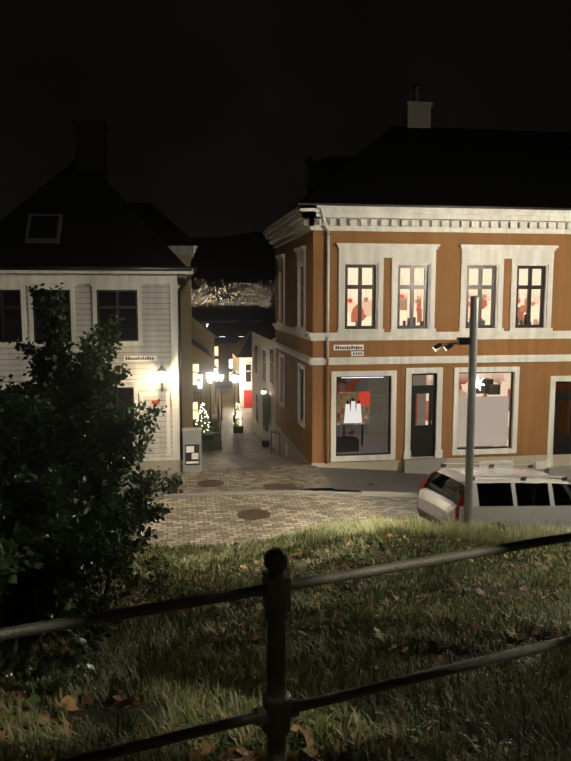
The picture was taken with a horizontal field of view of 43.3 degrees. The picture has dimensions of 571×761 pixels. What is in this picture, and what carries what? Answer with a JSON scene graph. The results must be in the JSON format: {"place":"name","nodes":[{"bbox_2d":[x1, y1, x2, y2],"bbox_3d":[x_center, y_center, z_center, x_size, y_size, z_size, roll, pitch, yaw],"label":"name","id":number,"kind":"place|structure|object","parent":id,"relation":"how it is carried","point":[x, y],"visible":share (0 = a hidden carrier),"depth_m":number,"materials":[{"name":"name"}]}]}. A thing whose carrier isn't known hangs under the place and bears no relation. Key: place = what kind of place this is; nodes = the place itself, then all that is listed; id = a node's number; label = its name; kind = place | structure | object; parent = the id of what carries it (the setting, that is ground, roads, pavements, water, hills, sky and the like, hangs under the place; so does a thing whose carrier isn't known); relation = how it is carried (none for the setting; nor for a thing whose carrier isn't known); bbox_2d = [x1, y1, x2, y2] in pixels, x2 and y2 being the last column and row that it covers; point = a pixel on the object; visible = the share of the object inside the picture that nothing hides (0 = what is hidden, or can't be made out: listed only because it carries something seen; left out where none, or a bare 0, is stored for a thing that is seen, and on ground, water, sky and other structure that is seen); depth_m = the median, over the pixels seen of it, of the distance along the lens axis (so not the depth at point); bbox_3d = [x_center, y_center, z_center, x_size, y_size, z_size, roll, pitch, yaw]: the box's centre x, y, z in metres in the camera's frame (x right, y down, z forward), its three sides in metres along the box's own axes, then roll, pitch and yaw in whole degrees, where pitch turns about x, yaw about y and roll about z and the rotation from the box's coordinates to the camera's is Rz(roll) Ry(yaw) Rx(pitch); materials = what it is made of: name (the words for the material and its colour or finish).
{"place":"outdoors","nodes":[
{"label":"outdoors","id":0,"kind":"place"},
{"bbox_2d":[0,290,137,431],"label":"window frames","id":1,"kind":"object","parent":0,"point":[117,307],"visible":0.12,"depth_m":19.52,"materials":[{"name":"wood"}]},
{"bbox_2d":[0,292,136,415],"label":"window panes","id":2,"kind":"structure","parent":1,"relation":"in","point":[12,323],"depth_m":19.61,"materials":[{"name":"black glass"}]},
{"bbox_2d":[0,159,185,265],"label":"roof","id":3,"kind":"structure","parent":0,"point":[104,223],"depth_m":20.00,"materials":[{"name":"black tile"}]},
{"bbox_2d":[25,214,62,243],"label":"skylight","id":4,"kind":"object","parent":3,"relation":"in","point":[44,228],"depth_m":19.70},
{"bbox_2d":[73,120,107,181],"bbox_3d":[-5.901,-6.508,21.930,0.950,2.550,0.750,-1,7,-9],"label":"chimney","id":5,"kind":"object","parent":3,"relation":"on","point":[91,145],"visible":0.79,"depth_m":21.55,"materials":[{"name":"black brick"}]},
{"bbox_2d":[0,265,196,459],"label":"white house gutters","id":6,"kind":"object","parent":3,"relation":"attached to","point":[114,268],"visible":0.9,"depth_m":19.18,"materials":[{"name":"grey metal"}]},
{"bbox_2d":[117,471,167,493],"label":"pavement","id":7,"kind":"structure","parent":0,"point":[163,474],"depth_m":19.23,"materials":[{"name":"grey stone"}]},
{"bbox_2d":[118,490,417,497],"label":"kerb stones","id":8,"kind":"object","parent":7,"relation":"on","point":[387,493],"visible":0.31,"depth_m":18.51,"materials":[{"name":"stone"}]},
{"bbox_2d":[214,337,242,387],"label":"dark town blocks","id":9,"kind":"structure","parent":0,"point":[224,345],"depth_m":95.30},
{"bbox_2d":[214,347,232,380],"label":"lit windows","id":10,"kind":"structure","parent":9,"relation":"in","point":[216,364],"depth_m":95.23,"materials":[{"name":"glass"}]},
{"bbox_2d":[195,317,267,326],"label":"quayside hall","id":11,"kind":"structure","parent":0,"point":[205,321],"depth_m":340.06,"materials":[{"name":"black"}]},
{"bbox_2d":[191,232,274,302],"bbox_3d":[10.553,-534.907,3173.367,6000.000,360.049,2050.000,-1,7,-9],"label":"hillside","id":12,"kind":"structure","parent":0,"point":[243,261],"depth_m":2860.46,"materials":[{"name":"black plant"}]},
{"bbox_2d":[193,282,273,306],"bbox_3d":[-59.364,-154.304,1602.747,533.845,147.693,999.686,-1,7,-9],"label":"hillside lights","id":13,"kind":"object","parent":12,"relation":"on","point":[224,295],"visible":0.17,"depth_m":1628.12},
{"bbox_2d":[208,322,257,336],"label":"roof","id":14,"kind":"structure","parent":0,"point":[236,329],"depth_m":120.30,"materials":[{"name":"black"}]},
{"bbox_2d":[192,302,274,316],"bbox_3d":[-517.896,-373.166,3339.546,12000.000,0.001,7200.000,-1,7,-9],"label":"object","id":15,"kind":"object","parent":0,"point":[245,309],"depth_m":1024.36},
{"bbox_2d":[177,388,333,493],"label":"alley cobbles","id":16,"kind":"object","parent":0,"point":[231,475],"visible":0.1,"depth_m":20.58,"materials":[{"name":"grey stone"}]},
{"bbox_2d":[0,284,179,493],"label":"white house walls","id":17,"kind":"structure","parent":16,"relation":"on","point":[156,329],"depth_m":19.88,"materials":[{"name":"white wood"}]},
{"bbox_2d":[0,268,192,460],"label":"house trim","id":18,"kind":"structure","parent":17,"relation":"attached to","point":[20,280],"depth_m":19.54,"materials":[{"name":"white wood"}]},
{"bbox_2d":[124,356,159,403],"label":"white house signs","id":19,"kind":"object","parent":17,"relation":"attached to","point":[140,358],"visible":0.96,"depth_m":19.90,"materials":[{"name":"white metal"}]},
{"bbox_2d":[156,364,166,390],"bbox_3d":[-3.417,-0.065,19.883,0.340,0.790,0.412,-1,7,-9],"label":"wall lamp","id":20,"kind":"object","parent":17,"relation":"attached to","point":[161,370],"visible":1,"depth_m":19.77,"materials":[{"name":"white glass"}]},
{"bbox_2d":[128,203,198,427],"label":"building","id":21,"kind":"structure","parent":16,"relation":"on","point":[166,230],"depth_m":27.90,"materials":[{"name":"paint"}]},
{"bbox_2d":[168,246,193,383],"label":"house","id":22,"kind":"structure","parent":21,"relation":"attached to","point":[182,250],"depth_m":27.19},
{"bbox_2d":[182,427,201,471],"bbox_3d":[-2.664,1.976,20.509,0.560,1.210,0.420,-1,7,-9],"label":"electrical cabinet","id":23,"kind":"object","parent":16,"relation":"on","point":[192,454],"visible":0.98,"depth_m":20.32,"materials":[{"name":"grey metal"}]},
{"bbox_2d":[192,339,211,418],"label":"yellow house","id":24,"kind":"structure","parent":16,"relation":"on","point":[200,354],"depth_m":45.01,"materials":[{"name":"paint"}]},
{"bbox_2d":[193,363,199,418],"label":"lit windows","id":25,"kind":"structure","parent":24,"relation":"in","point":[196,368],"depth_m":44.90,"materials":[{"name":"yellow glass"}]},
{"bbox_2d":[192,316,217,413],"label":"lane house","id":26,"kind":"structure","parent":16,"relation":"on","point":[203,335],"depth_m":52.26,"materials":[{"name":"beige paint"}]},
{"bbox_2d":[193,398,220,450],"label":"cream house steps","id":27,"kind":"structure","parent":16,"relation":"on","point":[214,444],"depth_m":29.64,"materials":[{"name":"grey paint"}]},
{"bbox_2d":[197,480,223,486],"bbox_3d":[-1.994,2.743,19.157,0.720,0.030,0.720,-1,7,-9],"label":"manhole cover","id":28,"kind":"object","parent":16,"relation":"on","point":[209,483],"visible":0.98,"depth_m":19.11,"materials":[{"name":"metal"}]},
{"bbox_2d":[193,365,266,422],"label":"street lamps","id":29,"kind":"object","parent":16,"relation":"on","point":[209,371],"visible":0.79,"depth_m":38.08,"materials":[{"name":"black paint"}]},
{"bbox_2d":[196,393,270,446],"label":"potted christmas trees","id":30,"kind":"object","parent":16,"relation":"on","point":[205,426],"visible":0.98,"depth_m":30.00,"materials":[{"name":"green plant"}]},
{"bbox_2d":[229,331,251,407],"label":"lane end house","id":31,"kind":"structure","parent":16,"relation":"on","point":[242,348],"depth_m":60.85,"materials":[{"name":"tile"}]},
{"bbox_2d":[240,357,251,407],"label":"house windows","id":32,"kind":"structure","parent":31,"relation":"in","point":[248,393],"depth_m":59.52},
{"bbox_2d":[217,408,270,471],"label":"alley pavement","id":33,"kind":"structure","parent":16,"relation":"on","point":[231,449],"depth_m":29.57,"materials":[{"name":"grey stone"}]},
{"bbox_2d":[252,332,274,448],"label":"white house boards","id":34,"kind":"object","parent":16,"relation":"on","point":[258,384],"visible":0.5,"depth_m":33.72,"materials":[{"name":"white wood"}]},
{"bbox_2d":[254,342,275,425],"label":"window frames","id":35,"kind":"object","parent":34,"relation":"in","point":[265,372],"depth_m":32.05,"materials":[{"name":"white wood"}]},
{"bbox_2d":[271,430,279,454],"bbox_3d":[-0.456,2.383,28.118,0.308,0.956,1.316,-1,7,-9],"label":"lane hand rail","id":36,"kind":"object","parent":16,"relation":"on","point":[271,441],"visible":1,"depth_m":27.60,"materials":[{"name":"black paint"}]},
{"bbox_2d":[263,483,297,489],"bbox_3d":[-0.143,2.785,18.829,0.840,0.034,0.540,-1,7,-9],"label":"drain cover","id":37,"kind":"object","parent":16,"relation":"on","point":[288,486],"visible":0.94,"depth_m":18.80,"materials":[{"name":"metal"}]},
{"bbox_2d":[246,314,459,447],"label":"white house","id":38,"kind":"structure","parent":16,"relation":"on","point":[265,328],"depth_m":33.92,"materials":[{"name":"tile"}]},
{"bbox_2d":[263,205,570,468],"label":"building trim","id":39,"kind":"structure","parent":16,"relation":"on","point":[298,222],"depth_m":21.26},
{"bbox_2d":[305,333,363,355],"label":"street name signs","id":40,"kind":"object","parent":39,"relation":"on","point":[351,347],"visible":1,"depth_m":21.03,"materials":[{"name":"white metal"}]},
{"bbox_2d":[336,377,388,453],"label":"shop window","id":41,"kind":"structure","parent":39,"relation":"in","point":[357,385],"depth_m":22.91,"materials":[{"name":"glass"}]},
{"bbox_2d":[412,375,426,424],"bbox_3d":[3.971,0.862,22.750,1.000,3.000,0.050,-1,7,-9],"label":"door glass","id":42,"kind":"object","parent":39,"relation":"attached to","point":[420,398],"depth_m":22.80,"materials":[{"name":"glass"}]},
{"bbox_2d":[348,284,535,325],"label":"window decorations","id":43,"kind":"object","parent":39,"relation":"attached to","point":[421,322],"depth_m":21.70,"materials":[{"name":"red"}]},
{"bbox_2d":[347,268,540,325],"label":"lit windows","id":44,"kind":"structure","parent":39,"relation":"in","point":[522,296],"depth_m":24.54,"materials":[{"name":"beige glass"}]},
{"bbox_2d":[425,373,510,446],"bbox_3d":[5.869,0.766,23.563,2.400,3.000,3.010,-1,7,-9],"label":"cafe interior","id":45,"kind":"object","parent":39,"relation":"in","point":[494,421],"depth_m":22.20,"materials":[{"name":"paper"}]},
{"bbox_2d":[125,493,434,547],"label":"street cobbles","id":46,"kind":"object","parent":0,"point":[199,520],"visible":0.29,"depth_m":16.79,"materials":[{"name":"beige stone"}]},
{"bbox_2d":[237,509,270,519],"bbox_3d":[-0.729,3.096,16.597,0.780,0.030,0.780,-1,7,-9],"label":"manhole cover","id":47,"kind":"object","parent":46,"relation":"on","point":[252,514],"depth_m":16.57,"materials":[{"name":"metal"}]},
{"bbox_2d":[417,463,570,532],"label":"parked estate car","id":48,"kind":"object","parent":46,"relation":"on","point":[510,495],"visible":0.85,"depth_m":15.27,"materials":[{"name":"silver metal"}]},
{"bbox_2d":[0,0,570,237],"label":"sky","id":49,"kind":"structure","parent":0,"point":[214,112],"materials":[{"name":"black"}]},
{"bbox_2d":[2,533,570,760],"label":"terrain grass","id":50,"kind":"structure","parent":0,"point":[136,712],"depth_m":8.27,"materials":[{"name":"plant"}]},
{"bbox_2d":[0,437,157,705],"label":"bush","id":51,"kind":"object","parent":50,"relation":"on","point":[81,537],"depth_m":6.97,"materials":[{"name":"green plant"}]},
{"bbox_2d":[0,282,190,634],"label":"bush","id":52,"kind":"object","parent":50,"relation":"on","point":[49,356],"depth_m":8.28,"materials":[{"name":"green plant"}]},
{"bbox_2d":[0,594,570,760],"bbox_3d":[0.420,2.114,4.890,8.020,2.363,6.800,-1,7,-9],"label":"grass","id":53,"kind":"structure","parent":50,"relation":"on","point":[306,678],"depth_m":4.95,"materials":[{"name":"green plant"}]},
{"bbox_2d":[0,532,570,760],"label":"iron railing","id":54,"kind":"object","parent":50,"relation":"on","point":[276,712],"visible":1,"depth_m":2.44,"materials":[{"name":"black metal"}]},
{"bbox_2d":[0,620,570,760],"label":"fallen leaves","id":55,"kind":"object","parent":50,"relation":"on","point":[238,752],"visible":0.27,"depth_m":4.46,"materials":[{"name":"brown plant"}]},
{"bbox_2d":[0,530,570,669],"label":"fallen leaves","id":56,"kind":"object","parent":50,"relation":"on","point":[478,589],"visible":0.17,"depth_m":9.27,"materials":[{"name":"plant"}]},
{"bbox_2d":[1,524,570,656],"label":"grass","id":57,"kind":"structure","parent":50,"relation":"on","point":[530,578],"depth_m":9.90,"materials":[{"name":"green plant"}]},
{"bbox_2d":[128,509,570,563],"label":"grass","id":58,"kind":"structure","parent":50,"relation":"on","point":[479,532],"depth_m":13.79,"materials":[{"name":"green plant"}]},
{"bbox_2d":[433,296,478,528],"bbox_3d":[3.280,0.815,14.061,0.870,4.919,0.176,0,7,-3],"label":"lamp pole with floods","id":59,"kind":"object","parent":50,"relation":"on","point":[471,340],"visible":0.94,"depth_m":13.96,"materials":[{"name":"metal"}]},
{"bbox_2d":[275,231,570,463],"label":"orange house walls","id":60,"kind":"structure","parent":0,"point":[309,441],"depth_m":21.55,"materials":[{"name":"orange paint"}]},
{"bbox_2d":[320,208,329,463],"bbox_3d":[1.101,-1.171,20.576,0.385,7.346,0.503,-1,7,-9],"label":"drainpipe","id":61,"kind":"object","parent":60,"relation":"attached to","point":[327,312],"visible":0.98,"depth_m":20.71,"materials":[{"name":"grey metal"}]},
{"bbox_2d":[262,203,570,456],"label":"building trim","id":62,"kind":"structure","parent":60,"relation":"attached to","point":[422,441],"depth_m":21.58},
{"bbox_2d":[336,268,570,453],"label":"window glass","id":63,"kind":"object","parent":62,"relation":"in","point":[432,375],"visible":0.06,"depth_m":21.56,"materials":[{"name":"clear glass"}]},
{"bbox_2d":[296,126,570,207],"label":"roof","id":64,"kind":"structure","parent":60,"relation":"on","point":[399,165],"depth_m":22.15,"materials":[{"name":"black tile"}]},
{"bbox_2d":[305,155,354,192],"bbox_3d":[1.525,-6.601,23.149,1.650,1.030,1.040,-1,7,-9],"label":"orange house dormer","id":65,"kind":"object","parent":64,"relation":"on","point":[321,170],"visible":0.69,"depth_m":22.65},
{"bbox_2d":[400,83,432,127],"bbox_3d":[4.446,-8.988,24.442,0.900,2.170,0.740,-1,7,-9],"label":"chimney","id":66,"kind":"object","parent":64,"relation":"on","point":[416,112],"visible":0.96,"depth_m":24.15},
{"bbox_2d":[275,421,570,491],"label":"orange house plinth","id":67,"kind":"structure","parent":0,"point":[294,452],"depth_m":22.15,"materials":[{"name":"stone"}]},
{"bbox_2d":[318,467,570,491],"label":"slate pavement","id":68,"kind":"structure","parent":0,"point":[360,479],"depth_m":20.26,"materials":[{"name":"grey stone"}]},
{"bbox_2d":[402,457,570,479],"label":"orange house door steps","id":69,"kind":"structure","parent":68,"relation":"on","point":[430,465],"depth_m":21.51,"materials":[{"name":"stone"}]}
]}

